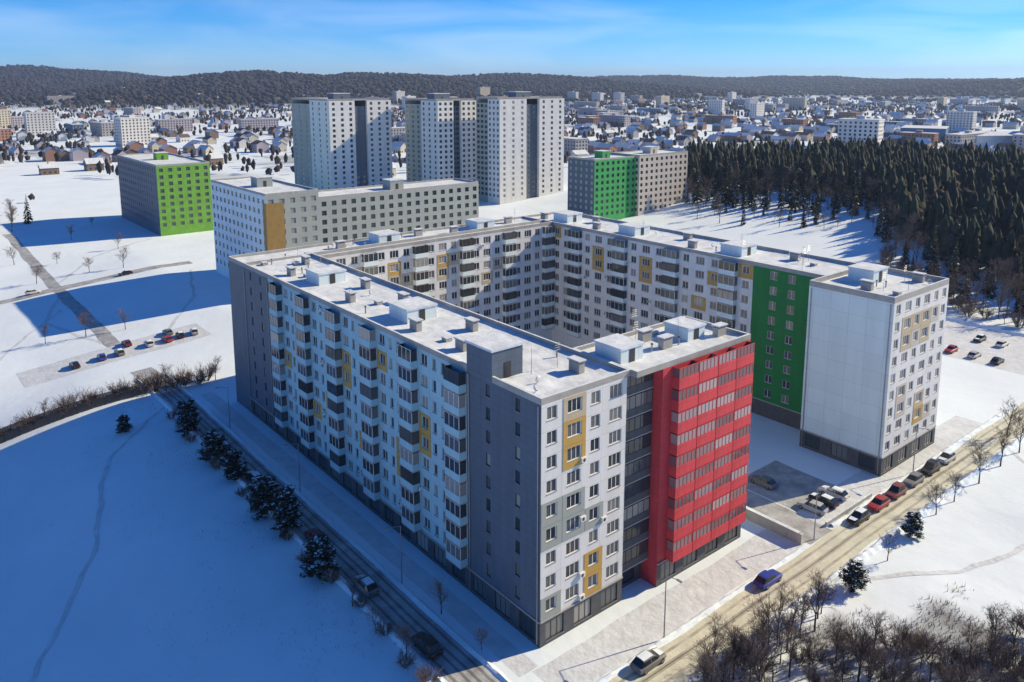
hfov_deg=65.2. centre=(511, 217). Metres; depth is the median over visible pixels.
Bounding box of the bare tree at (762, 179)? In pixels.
[755,176,767,203]
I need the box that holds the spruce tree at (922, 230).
[917,224,925,244]
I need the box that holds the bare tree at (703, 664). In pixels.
[681,650,729,681]
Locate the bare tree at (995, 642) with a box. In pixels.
[984,622,1015,672]
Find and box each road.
[0,261,191,303]
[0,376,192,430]
[130,367,499,681]
[608,402,1023,681]
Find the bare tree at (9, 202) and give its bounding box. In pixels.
[2,199,14,221]
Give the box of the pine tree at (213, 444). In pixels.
[197,428,227,461]
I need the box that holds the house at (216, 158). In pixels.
[203,152,223,165]
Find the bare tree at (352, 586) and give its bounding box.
[343,573,364,606]
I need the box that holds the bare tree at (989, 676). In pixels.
[971,666,1004,681]
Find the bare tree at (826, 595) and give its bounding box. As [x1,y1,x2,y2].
[815,582,838,613]
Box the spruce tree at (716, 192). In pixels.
[711,182,719,207]
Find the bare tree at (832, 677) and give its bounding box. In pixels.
[820,670,845,681]
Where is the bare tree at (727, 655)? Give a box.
[712,643,739,677]
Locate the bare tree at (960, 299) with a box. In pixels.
[952,293,966,313]
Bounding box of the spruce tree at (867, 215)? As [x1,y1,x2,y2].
[865,201,869,218]
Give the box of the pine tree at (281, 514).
[269,485,302,538]
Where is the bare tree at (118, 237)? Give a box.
[113,232,122,242]
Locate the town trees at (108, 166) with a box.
[0,82,1023,199]
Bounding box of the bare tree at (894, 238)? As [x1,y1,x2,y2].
[888,226,901,257]
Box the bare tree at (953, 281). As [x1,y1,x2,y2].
[949,274,962,294]
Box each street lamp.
[215,387,230,427]
[284,444,300,491]
[385,526,402,583]
[663,575,681,637]
[813,486,832,539]
[913,428,930,470]
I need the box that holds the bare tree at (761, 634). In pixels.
[738,625,772,673]
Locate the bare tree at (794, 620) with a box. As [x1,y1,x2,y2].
[784,607,804,636]
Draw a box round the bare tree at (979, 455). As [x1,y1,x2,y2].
[961,436,998,483]
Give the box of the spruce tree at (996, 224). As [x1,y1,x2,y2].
[994,209,1000,226]
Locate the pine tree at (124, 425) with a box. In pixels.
[115,414,133,433]
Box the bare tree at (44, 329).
[38,323,49,343]
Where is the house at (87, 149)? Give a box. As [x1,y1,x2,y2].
[82,146,94,155]
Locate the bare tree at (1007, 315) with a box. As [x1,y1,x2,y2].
[998,308,1012,324]
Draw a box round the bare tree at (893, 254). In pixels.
[888,248,897,264]
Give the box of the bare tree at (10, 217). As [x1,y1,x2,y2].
[5,209,16,231]
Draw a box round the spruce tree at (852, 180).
[846,163,855,200]
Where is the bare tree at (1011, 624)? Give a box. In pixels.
[997,609,1023,649]
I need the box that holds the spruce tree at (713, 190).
[710,180,714,196]
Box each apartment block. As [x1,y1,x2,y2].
[0,109,11,127]
[0,128,11,141]
[11,116,23,128]
[23,110,55,136]
[45,95,73,102]
[66,122,83,131]
[90,120,114,136]
[113,115,150,146]
[117,151,213,235]
[120,114,144,116]
[123,106,140,114]
[154,117,192,131]
[211,175,319,278]
[228,209,554,411]
[238,117,278,131]
[243,243,630,647]
[318,178,478,243]
[392,127,404,137]
[393,90,404,102]
[401,132,405,142]
[402,95,415,108]
[476,86,489,95]
[526,210,855,429]
[564,136,587,154]
[567,91,578,101]
[568,150,635,219]
[573,304,754,587]
[574,101,599,108]
[577,116,599,124]
[578,106,601,114]
[584,114,600,117]
[592,92,603,100]
[593,109,623,114]
[596,111,618,114]
[599,113,630,126]
[610,99,622,103]
[610,104,627,112]
[611,146,687,215]
[613,92,624,102]
[630,95,642,100]
[637,107,663,113]
[656,95,669,107]
[693,93,701,98]
[703,96,716,99]
[705,114,736,123]
[708,99,724,113]
[727,91,735,101]
[732,98,744,104]
[745,97,758,109]
[749,101,764,119]
[764,103,776,111]
[769,103,788,109]
[782,117,807,127]
[783,97,806,109]
[799,262,948,476]
[816,96,827,101]
[832,99,847,104]
[837,116,884,143]
[838,110,860,117]
[879,100,890,106]
[884,119,904,128]
[890,98,907,101]
[899,130,938,146]
[901,117,927,124]
[936,96,946,108]
[945,130,988,143]
[946,109,977,132]
[950,98,969,104]
[963,128,993,131]
[964,105,999,113]
[1012,131,1023,148]
[1017,99,1023,109]
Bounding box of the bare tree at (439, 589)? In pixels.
[429,576,447,613]
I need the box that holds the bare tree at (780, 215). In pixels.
[775,207,784,226]
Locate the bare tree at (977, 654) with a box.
[959,636,993,670]
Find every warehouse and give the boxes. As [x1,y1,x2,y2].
[900,125,948,141]
[948,131,1022,145]
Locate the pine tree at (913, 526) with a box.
[900,510,923,538]
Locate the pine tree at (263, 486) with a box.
[245,473,283,519]
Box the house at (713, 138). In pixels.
[707,134,720,142]
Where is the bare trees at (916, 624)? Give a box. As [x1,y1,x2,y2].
[716,581,1023,681]
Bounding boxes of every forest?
[0,64,1023,110]
[686,135,1023,278]
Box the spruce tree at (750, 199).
[746,174,757,207]
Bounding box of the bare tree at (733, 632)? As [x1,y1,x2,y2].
[717,615,750,678]
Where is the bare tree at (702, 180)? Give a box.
[698,174,713,204]
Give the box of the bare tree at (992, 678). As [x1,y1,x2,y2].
[974,669,1001,681]
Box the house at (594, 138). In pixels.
[586,136,597,142]
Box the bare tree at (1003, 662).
[982,643,1016,681]
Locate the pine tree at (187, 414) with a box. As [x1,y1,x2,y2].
[173,398,201,437]
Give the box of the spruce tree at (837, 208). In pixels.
[831,189,840,212]
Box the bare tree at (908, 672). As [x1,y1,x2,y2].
[880,644,928,681]
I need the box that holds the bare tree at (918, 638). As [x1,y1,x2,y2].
[912,634,938,668]
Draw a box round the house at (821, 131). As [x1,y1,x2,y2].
[813,130,826,134]
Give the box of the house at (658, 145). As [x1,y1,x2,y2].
[645,143,660,148]
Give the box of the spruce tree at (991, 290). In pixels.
[986,264,997,298]
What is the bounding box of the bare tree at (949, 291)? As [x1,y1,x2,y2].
[948,283,958,296]
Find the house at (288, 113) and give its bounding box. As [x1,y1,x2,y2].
[286,111,291,116]
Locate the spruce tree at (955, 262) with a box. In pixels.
[946,238,960,289]
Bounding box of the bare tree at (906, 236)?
[890,226,920,259]
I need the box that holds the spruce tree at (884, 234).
[881,225,887,241]
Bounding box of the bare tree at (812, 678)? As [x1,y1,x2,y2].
[799,658,825,681]
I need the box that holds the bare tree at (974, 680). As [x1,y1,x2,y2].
[961,662,986,681]
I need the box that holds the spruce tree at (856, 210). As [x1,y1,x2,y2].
[846,178,859,215]
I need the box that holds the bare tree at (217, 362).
[210,356,222,379]
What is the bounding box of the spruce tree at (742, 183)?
[739,166,745,192]
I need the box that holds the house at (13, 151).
[8,146,23,155]
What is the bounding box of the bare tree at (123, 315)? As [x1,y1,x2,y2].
[116,306,131,329]
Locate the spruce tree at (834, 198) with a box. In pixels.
[829,177,837,207]
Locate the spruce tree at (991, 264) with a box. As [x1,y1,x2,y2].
[980,256,993,293]
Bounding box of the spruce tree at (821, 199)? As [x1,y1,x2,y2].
[819,182,825,201]
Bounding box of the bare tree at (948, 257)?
[940,254,953,277]
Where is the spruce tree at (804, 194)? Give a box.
[798,181,808,209]
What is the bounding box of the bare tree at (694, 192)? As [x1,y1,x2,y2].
[685,178,702,205]
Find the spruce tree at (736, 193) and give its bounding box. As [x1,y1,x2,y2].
[729,164,740,203]
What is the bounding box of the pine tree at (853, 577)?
[838,558,870,593]
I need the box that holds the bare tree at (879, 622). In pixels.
[859,605,893,645]
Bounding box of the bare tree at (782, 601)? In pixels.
[768,579,798,637]
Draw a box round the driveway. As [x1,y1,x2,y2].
[746,490,831,544]
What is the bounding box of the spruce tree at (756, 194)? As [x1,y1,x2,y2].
[749,171,759,198]
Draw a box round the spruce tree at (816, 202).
[808,177,820,211]
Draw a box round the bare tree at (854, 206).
[849,204,857,221]
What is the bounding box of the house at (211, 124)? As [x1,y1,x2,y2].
[208,121,216,126]
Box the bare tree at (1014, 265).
[1003,256,1023,279]
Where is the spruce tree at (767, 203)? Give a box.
[764,188,769,209]
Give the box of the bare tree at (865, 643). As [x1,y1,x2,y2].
[848,613,886,681]
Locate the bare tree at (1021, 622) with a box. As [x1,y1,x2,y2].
[1008,606,1023,645]
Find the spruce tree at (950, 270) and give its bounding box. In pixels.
[946,257,953,296]
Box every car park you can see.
[17,323,210,387]
[942,320,1023,374]
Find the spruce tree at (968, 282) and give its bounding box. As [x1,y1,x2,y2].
[957,260,971,301]
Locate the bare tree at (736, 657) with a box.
[717,645,740,680]
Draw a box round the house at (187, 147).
[183,142,192,153]
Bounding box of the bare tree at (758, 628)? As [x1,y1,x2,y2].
[749,616,774,651]
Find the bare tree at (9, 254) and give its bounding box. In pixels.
[3,244,19,264]
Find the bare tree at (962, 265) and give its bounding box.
[949,259,964,282]
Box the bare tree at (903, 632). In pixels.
[884,615,918,664]
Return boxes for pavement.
[532,416,982,681]
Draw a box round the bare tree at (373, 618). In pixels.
[360,606,383,632]
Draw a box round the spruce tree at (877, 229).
[874,202,883,235]
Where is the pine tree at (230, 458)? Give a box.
[218,448,248,481]
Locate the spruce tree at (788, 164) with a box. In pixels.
[783,152,791,187]
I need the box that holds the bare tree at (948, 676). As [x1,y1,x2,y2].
[927,660,972,681]
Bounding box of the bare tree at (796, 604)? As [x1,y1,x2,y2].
[783,584,814,623]
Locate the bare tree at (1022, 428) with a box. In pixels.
[1007,415,1023,452]
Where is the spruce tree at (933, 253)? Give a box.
[924,221,939,273]
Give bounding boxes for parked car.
[25,289,40,294]
[69,361,80,369]
[97,353,106,360]
[114,348,124,356]
[118,270,132,275]
[121,339,131,346]
[144,339,154,346]
[161,335,172,342]
[162,328,173,335]
[175,331,184,338]
[190,328,198,334]
[221,441,231,452]
[245,470,261,482]
[304,528,327,540]
[353,574,379,596]
[411,631,443,659]
[630,647,666,674]
[748,474,777,489]
[753,569,782,589]
[796,499,828,515]
[808,492,839,508]
[818,485,849,500]
[846,507,870,525]
[867,494,890,511]
[884,481,907,499]
[903,471,924,487]
[920,458,940,475]
[936,449,956,464]
[944,344,958,353]
[967,350,981,358]
[973,334,986,342]
[990,356,1004,364]
[995,340,1008,347]
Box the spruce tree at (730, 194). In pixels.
[728,186,733,200]
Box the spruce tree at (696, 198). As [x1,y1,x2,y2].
[691,160,702,202]
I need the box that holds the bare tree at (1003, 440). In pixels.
[993,425,1018,466]
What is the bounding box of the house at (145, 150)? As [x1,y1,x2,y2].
[138,146,152,152]
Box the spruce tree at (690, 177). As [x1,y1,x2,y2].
[687,169,692,191]
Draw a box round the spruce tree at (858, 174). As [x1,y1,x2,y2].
[852,163,863,201]
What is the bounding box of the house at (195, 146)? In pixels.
[192,143,205,154]
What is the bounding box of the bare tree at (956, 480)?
[943,470,967,501]
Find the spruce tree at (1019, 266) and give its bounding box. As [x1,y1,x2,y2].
[1010,254,1023,298]
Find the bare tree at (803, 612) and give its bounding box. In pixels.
[796,594,815,637]
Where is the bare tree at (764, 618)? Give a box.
[744,600,780,645]
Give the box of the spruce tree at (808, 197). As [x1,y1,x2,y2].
[805,180,810,199]
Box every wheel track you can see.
[143,379,456,681]
[148,377,470,681]
[154,376,481,681]
[174,386,494,681]
[619,407,1023,681]
[638,416,1023,681]
[643,417,1023,681]
[664,426,1023,681]
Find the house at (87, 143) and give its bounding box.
[77,138,89,147]
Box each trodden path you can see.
[0,310,61,360]
[29,407,164,681]
[44,291,104,343]
[57,238,151,284]
[168,269,195,327]
[822,544,1023,583]
[1006,443,1023,462]
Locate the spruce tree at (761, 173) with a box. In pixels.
[758,163,766,193]
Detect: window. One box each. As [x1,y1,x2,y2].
[118,158,159,225]
[159,166,210,226]
[254,402,259,417]
[266,412,271,427]
[277,424,283,435]
[287,428,293,443]
[294,105,310,185]
[297,436,303,453]
[308,449,314,462]
[311,302,315,312]
[312,102,328,188]
[313,336,316,346]
[313,353,317,363]
[314,370,318,380]
[315,404,319,414]
[317,420,320,430]
[319,453,326,470]
[321,186,475,242]
[331,467,338,481]
[332,102,353,188]
[336,258,345,264]
[343,316,347,328]
[343,473,351,492]
[344,335,347,346]
[344,353,348,364]
[345,371,349,382]
[345,389,349,400]
[346,425,351,436]
[347,407,350,418]
[348,442,351,453]
[348,460,352,471]
[351,256,358,264]
[355,107,365,186]
[356,483,365,503]
[370,102,389,184]
[370,499,379,514]
[378,252,384,260]
[378,333,384,346]
[379,266,384,273]
[379,353,384,365]
[380,373,385,385]
[380,392,385,404]
[381,430,386,442]
[382,411,386,423]
[382,449,387,461]
[383,468,387,480]
[383,486,388,499]
[385,505,394,527]
[388,338,391,349]
[390,250,398,258]
[390,263,398,271]
[390,378,392,389]
[391,277,398,283]
[401,519,410,540]
[403,248,409,256]
[404,262,409,269]
[404,275,409,282]
[407,105,420,180]
[416,531,427,553]
[421,353,426,366]
[421,375,427,388]
[421,416,427,429]
[422,395,427,409]
[423,102,436,180]
[423,437,428,450]
[423,457,428,470]
[423,477,429,491]
[423,517,429,530]
[424,497,429,511]
[428,245,434,251]
[429,258,434,264]
[429,271,433,277]
[429,283,434,290]
[431,359,435,371]
[432,380,435,392]
[433,401,436,414]
[433,423,436,435]
[433,464,437,476]
[434,443,436,455]
[434,485,437,497]
[434,544,445,568]
[435,505,437,517]
[435,525,438,537]
[439,102,452,178]
[439,243,446,250]
[439,256,446,263]
[439,268,446,276]
[439,281,446,289]
[440,294,447,300]
[451,241,456,248]
[451,254,456,261]
[452,267,456,273]
[452,279,456,286]
[452,292,456,298]
[452,564,464,584]
[453,107,459,178]
[462,102,474,180]
[472,574,485,601]
[474,238,479,244]
[474,250,478,257]
[477,104,487,194]
[483,236,490,243]
[484,248,490,255]
[484,261,490,268]
[484,273,490,280]
[484,285,490,292]
[484,297,490,304]
[484,309,490,316]
[485,407,489,421]
[485,453,490,467]
[486,384,489,397]
[486,430,490,444]
[486,476,489,489]
[486,498,490,512]
[486,520,490,534]
[486,542,490,556]
[486,564,490,577]
[489,101,498,196]
[494,592,509,620]
[495,235,499,241]
[495,247,499,253]
[495,259,499,265]
[495,271,499,277]
[495,283,499,289]
[495,295,499,301]
[495,307,499,313]
[503,101,522,196]
[514,494,519,508]
[514,540,519,554]
[514,563,519,577]
[515,398,519,412]
[515,446,519,461]
[515,470,519,484]
[515,517,519,531]
[515,586,519,600]
[516,422,519,436]
[518,611,534,641]
[524,230,530,237]
[524,277,530,284]
[524,288,530,295]
[524,300,530,307]
[524,311,530,318]
[524,323,530,330]
[525,242,530,248]
[525,254,530,260]
[525,265,531,272]
[526,106,535,193]
[535,229,539,235]
[535,240,539,246]
[535,252,539,258]
[542,100,560,192]
[545,614,563,642]
[546,478,556,495]
[546,502,556,519]
[546,526,556,542]
[546,550,556,566]
[546,573,555,589]
[546,596,555,612]
[547,405,557,421]
[547,429,557,445]
[547,454,557,470]
[565,583,578,602]
[566,515,579,533]
[566,538,579,556]
[566,560,579,579]
[567,445,580,462]
[567,468,579,486]
[567,492,579,509]
[568,396,581,414]
[568,421,581,438]
[569,160,592,214]
[574,598,591,625]
[584,317,588,324]
[585,246,589,252]
[585,258,589,264]
[588,551,597,567]
[588,573,597,589]
[589,484,598,499]
[589,506,598,522]
[589,529,597,544]
[590,437,599,452]
[590,460,599,476]
[591,390,600,405]
[591,414,600,429]
[594,260,600,267]
[594,272,600,279]
[594,296,600,304]
[594,308,600,316]
[594,320,599,327]
[594,332,599,338]
[595,159,634,215]
[595,236,601,243]
[595,248,601,255]
[595,284,600,292]
[601,583,616,609]
[606,562,617,579]
[607,496,619,513]
[607,518,619,535]
[607,540,618,557]
[608,452,620,468]
[608,474,620,491]
[609,405,621,422]
[609,429,621,445]
[610,382,621,399]
[622,567,634,585]
[630,294,634,301]
[630,306,634,313]
[631,256,635,263]
[631,268,635,275]
[635,158,637,210]
[640,155,685,210]
[640,297,647,305]
[640,322,647,327]
[641,309,647,318]
[642,258,649,266]
[642,271,648,279]
[642,284,648,292]
[643,245,649,253]
[654,313,658,321]
[655,274,660,282]
[655,287,659,295]
[655,300,659,308]
[656,248,661,255]
[656,261,660,268]
[661,561,675,581]
[681,308,686,315]
[682,281,687,288]
[682,294,687,302]
[683,254,688,261]
[683,267,688,275]
[683,550,696,568]
[694,297,702,306]
[694,311,701,319]
[695,256,703,264]
[695,270,703,279]
[695,284,702,292]
[705,538,717,555]
[709,301,715,309]
[709,315,714,322]
[710,287,716,295]
[711,273,716,281]
[712,259,717,267]
[725,526,737,543]
[740,323,746,331]
[741,295,747,303]
[741,309,746,317]
[742,266,748,274]
[742,280,748,289]
[764,389,770,398]
[765,360,771,369]
[765,374,771,383]
[766,331,773,340]
[766,345,772,354]
[768,316,774,325]
[769,286,776,295]
[769,301,775,310]
[770,271,777,280]
[781,380,789,389]
[781,395,788,404]
[783,365,789,374]
[784,336,791,345]
[784,350,790,359]
[785,321,792,330]
[786,306,793,314]
[787,290,794,299]
[788,275,795,284]
[804,433,819,450]
[830,443,846,460]
[858,453,874,471]
[884,455,891,471]
[885,441,888,451]
[886,424,890,434]
[887,408,891,418]
[889,391,893,401]
[890,374,894,384]
[892,357,896,366]
[893,339,897,349]
[894,435,899,446]
[895,322,898,332]
[895,419,900,430]
[896,304,900,314]
[897,402,902,413]
[898,386,903,396]
[898,446,905,463]
[899,368,905,380]
[901,352,906,363]
[902,335,907,346]
[904,318,909,328]
[905,301,910,311]
[907,398,911,407]
[908,381,912,391]
[910,365,913,374]
[911,348,915,358]
[912,424,917,435]
[912,438,918,454]
[913,331,916,341]
[914,408,919,419]
[916,297,919,307]
[916,392,921,402]
[917,376,922,386]
[918,360,923,370]
[920,343,925,354]
[922,327,926,337]
[923,310,928,321]
[924,294,929,304]
[925,430,931,446]
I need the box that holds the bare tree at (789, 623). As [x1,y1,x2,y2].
[778,608,802,650]
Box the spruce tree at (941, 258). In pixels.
[939,233,947,260]
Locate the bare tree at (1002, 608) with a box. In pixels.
[984,602,1013,632]
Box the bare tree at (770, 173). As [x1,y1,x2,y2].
[762,164,777,188]
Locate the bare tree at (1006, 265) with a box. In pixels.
[996,256,1016,280]
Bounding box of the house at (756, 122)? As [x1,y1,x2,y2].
[752,119,760,124]
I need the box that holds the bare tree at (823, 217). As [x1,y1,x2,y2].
[818,213,827,222]
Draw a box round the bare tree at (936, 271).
[925,262,942,275]
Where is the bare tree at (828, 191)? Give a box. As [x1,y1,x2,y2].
[817,185,834,209]
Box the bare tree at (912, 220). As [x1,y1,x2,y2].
[902,212,924,245]
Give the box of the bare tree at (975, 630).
[959,615,990,655]
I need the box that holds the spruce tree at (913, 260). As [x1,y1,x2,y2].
[909,253,915,270]
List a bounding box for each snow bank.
[135,379,443,681]
[168,375,510,681]
[595,546,805,681]
[687,434,1023,681]
[829,403,1016,526]
[946,317,1023,336]
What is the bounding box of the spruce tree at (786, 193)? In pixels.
[783,177,788,202]
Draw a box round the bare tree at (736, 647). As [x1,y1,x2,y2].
[724,630,749,679]
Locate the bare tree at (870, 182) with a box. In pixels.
[864,176,881,200]
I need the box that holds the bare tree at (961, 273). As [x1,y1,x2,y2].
[951,264,975,284]
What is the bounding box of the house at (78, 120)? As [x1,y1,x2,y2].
[73,117,83,122]
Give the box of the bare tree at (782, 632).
[771,621,795,662]
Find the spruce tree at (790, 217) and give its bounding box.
[787,206,792,220]
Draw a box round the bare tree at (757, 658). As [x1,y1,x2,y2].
[738,632,779,681]
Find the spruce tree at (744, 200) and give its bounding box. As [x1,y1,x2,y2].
[741,190,746,208]
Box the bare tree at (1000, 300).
[994,287,1013,318]
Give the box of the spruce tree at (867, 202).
[864,184,871,209]
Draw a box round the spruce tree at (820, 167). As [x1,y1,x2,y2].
[816,150,823,189]
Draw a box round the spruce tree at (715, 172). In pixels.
[710,164,718,193]
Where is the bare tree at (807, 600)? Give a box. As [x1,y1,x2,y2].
[799,589,815,615]
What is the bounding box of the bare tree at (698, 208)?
[692,201,704,215]
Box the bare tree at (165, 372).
[159,364,173,389]
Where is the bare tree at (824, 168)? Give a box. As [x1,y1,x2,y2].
[817,161,831,192]
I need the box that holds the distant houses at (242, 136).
[0,89,1023,164]
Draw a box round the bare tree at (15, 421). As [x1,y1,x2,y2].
[10,415,21,429]
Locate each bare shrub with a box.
[0,417,17,435]
[12,417,38,427]
[17,406,48,424]
[45,400,69,413]
[51,386,81,412]
[71,386,100,404]
[83,393,101,404]
[104,378,133,393]
[107,382,128,393]
[127,373,154,390]
[137,367,172,392]
[160,373,182,387]
[164,407,177,419]
[169,363,195,385]
[183,430,198,441]
[185,366,213,383]
[194,362,219,380]
[208,453,225,469]
[233,485,249,496]
[280,527,294,539]
[293,547,308,563]
[321,565,342,582]
[349,589,370,608]
[370,615,397,637]
[396,645,423,670]
[413,663,442,681]
[716,676,752,681]
[722,635,773,670]
[735,625,758,658]
[739,645,781,675]
[783,643,818,666]
[799,656,844,681]
[800,631,837,664]
[807,670,850,681]
[821,653,853,675]
[825,624,853,656]
[838,616,887,651]
[851,631,893,668]
[868,656,922,681]
[872,623,902,650]
[872,667,896,681]
[878,245,891,256]
[878,255,890,262]
[879,241,895,251]
[879,249,897,261]
[888,619,929,656]
[896,264,915,271]
[898,622,927,646]
[899,671,937,681]
[907,626,958,659]
[928,650,957,678]
[932,631,966,665]
[934,658,989,681]
[942,660,974,679]
[948,296,963,307]
[949,640,988,671]
[953,292,982,308]
[957,301,982,316]
[972,302,997,318]
[983,628,1020,667]
[992,665,1019,681]
[997,645,1023,676]
[1001,636,1023,669]
[1002,303,1023,327]
[1003,668,1023,681]
[1005,601,1023,630]
[1009,654,1023,678]
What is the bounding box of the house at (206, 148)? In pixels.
[197,144,213,156]
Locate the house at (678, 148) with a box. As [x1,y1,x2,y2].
[670,146,684,150]
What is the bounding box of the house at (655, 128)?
[652,125,661,133]
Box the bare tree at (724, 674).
[711,657,738,681]
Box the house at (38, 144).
[34,139,45,150]
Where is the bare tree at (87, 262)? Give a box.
[83,257,93,271]
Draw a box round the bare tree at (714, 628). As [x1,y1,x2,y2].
[698,609,735,679]
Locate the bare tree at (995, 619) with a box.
[981,605,1008,642]
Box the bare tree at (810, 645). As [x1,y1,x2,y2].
[797,626,821,670]
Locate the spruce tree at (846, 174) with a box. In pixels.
[841,165,849,196]
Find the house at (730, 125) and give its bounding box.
[725,122,733,128]
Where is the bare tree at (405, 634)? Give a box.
[393,620,415,659]
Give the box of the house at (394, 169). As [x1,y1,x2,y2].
[392,162,396,176]
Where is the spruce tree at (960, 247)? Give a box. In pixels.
[943,217,963,273]
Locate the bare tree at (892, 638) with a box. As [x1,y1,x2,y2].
[881,624,920,664]
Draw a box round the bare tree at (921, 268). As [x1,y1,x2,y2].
[913,263,926,271]
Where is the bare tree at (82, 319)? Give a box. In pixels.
[75,310,95,336]
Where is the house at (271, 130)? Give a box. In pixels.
[268,126,275,133]
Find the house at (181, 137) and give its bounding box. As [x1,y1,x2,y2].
[175,133,189,141]
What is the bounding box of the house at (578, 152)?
[570,149,588,155]
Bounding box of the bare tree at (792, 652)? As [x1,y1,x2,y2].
[781,621,812,676]
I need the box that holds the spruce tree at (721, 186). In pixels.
[717,174,726,201]
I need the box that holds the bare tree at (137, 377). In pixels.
[129,374,144,386]
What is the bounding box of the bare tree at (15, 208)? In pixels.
[6,206,16,226]
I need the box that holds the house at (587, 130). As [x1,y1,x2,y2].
[582,128,592,137]
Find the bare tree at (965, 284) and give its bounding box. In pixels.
[958,276,971,299]
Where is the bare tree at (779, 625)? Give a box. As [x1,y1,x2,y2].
[771,609,787,647]
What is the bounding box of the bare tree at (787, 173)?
[777,164,792,181]
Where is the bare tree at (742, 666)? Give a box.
[733,658,756,681]
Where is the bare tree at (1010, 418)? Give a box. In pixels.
[996,397,1023,427]
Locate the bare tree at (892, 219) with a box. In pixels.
[889,205,900,225]
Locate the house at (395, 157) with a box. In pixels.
[393,151,405,162]
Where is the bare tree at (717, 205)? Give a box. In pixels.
[713,198,722,222]
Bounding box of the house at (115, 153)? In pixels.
[111,148,128,161]
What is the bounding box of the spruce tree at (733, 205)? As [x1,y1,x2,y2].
[731,194,736,207]
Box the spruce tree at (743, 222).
[740,203,746,224]
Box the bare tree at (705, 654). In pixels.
[688,640,720,681]
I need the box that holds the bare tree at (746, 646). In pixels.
[736,626,768,679]
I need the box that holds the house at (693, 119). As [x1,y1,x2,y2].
[688,116,697,122]
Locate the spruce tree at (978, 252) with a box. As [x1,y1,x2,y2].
[970,240,981,280]
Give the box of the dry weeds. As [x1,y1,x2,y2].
[40,403,372,676]
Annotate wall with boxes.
[746,506,803,544]
[825,492,871,526]
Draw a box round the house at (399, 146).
[392,141,405,152]
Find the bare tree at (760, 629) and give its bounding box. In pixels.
[744,615,780,670]
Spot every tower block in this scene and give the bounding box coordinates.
[291,93,392,189]
[405,93,476,181]
[476,91,563,204]
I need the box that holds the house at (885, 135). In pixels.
[883,132,893,138]
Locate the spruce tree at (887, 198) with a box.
[879,182,889,219]
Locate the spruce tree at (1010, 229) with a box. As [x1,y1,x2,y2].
[1005,216,1013,242]
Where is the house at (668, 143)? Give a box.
[664,139,677,148]
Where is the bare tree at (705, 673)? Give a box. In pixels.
[686,658,720,681]
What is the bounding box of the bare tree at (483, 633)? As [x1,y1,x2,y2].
[473,627,487,649]
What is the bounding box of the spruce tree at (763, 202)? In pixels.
[759,178,770,205]
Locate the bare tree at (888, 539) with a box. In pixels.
[877,529,900,560]
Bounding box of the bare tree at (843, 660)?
[828,634,865,679]
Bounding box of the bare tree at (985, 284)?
[972,265,1000,299]
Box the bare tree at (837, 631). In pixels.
[822,614,850,662]
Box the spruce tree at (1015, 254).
[1006,238,1019,281]
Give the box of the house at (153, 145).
[148,140,160,151]
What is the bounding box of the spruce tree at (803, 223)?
[800,208,806,227]
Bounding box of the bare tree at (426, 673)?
[415,663,432,681]
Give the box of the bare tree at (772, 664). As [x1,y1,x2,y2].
[759,641,792,681]
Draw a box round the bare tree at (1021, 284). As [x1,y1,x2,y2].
[1004,270,1023,314]
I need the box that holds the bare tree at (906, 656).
[896,637,922,681]
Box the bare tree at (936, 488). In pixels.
[922,479,947,514]
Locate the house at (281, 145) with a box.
[273,141,286,151]
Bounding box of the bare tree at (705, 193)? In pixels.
[698,186,712,207]
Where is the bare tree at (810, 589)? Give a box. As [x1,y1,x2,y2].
[798,567,835,618]
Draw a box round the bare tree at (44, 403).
[38,398,48,417]
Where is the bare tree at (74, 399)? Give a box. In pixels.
[67,394,78,406]
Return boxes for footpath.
[201,392,537,676]
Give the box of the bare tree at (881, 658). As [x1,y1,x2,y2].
[870,645,907,678]
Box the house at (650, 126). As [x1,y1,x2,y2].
[648,123,657,130]
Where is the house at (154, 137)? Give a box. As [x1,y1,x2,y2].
[151,134,158,140]
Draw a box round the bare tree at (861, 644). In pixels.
[849,626,880,674]
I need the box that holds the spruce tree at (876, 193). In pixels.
[872,175,881,205]
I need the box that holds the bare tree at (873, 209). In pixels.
[868,201,878,221]
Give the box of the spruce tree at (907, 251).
[899,238,910,268]
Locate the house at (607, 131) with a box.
[602,129,614,137]
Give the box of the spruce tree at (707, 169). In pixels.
[705,159,708,175]
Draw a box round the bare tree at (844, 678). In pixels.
[835,671,851,681]
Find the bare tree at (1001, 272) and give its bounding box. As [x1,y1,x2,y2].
[988,258,1018,302]
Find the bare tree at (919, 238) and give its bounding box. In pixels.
[910,231,930,267]
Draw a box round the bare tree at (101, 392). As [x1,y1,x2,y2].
[97,387,109,396]
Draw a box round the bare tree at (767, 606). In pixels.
[744,585,791,644]
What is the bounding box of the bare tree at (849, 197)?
[841,188,858,211]
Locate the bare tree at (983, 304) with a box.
[977,298,989,308]
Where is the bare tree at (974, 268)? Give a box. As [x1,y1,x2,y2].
[964,260,983,284]
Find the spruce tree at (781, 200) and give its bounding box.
[778,181,784,206]
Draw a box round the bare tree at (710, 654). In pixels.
[693,638,725,681]
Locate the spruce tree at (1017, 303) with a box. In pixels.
[1013,280,1023,313]
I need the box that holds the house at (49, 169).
[38,162,59,174]

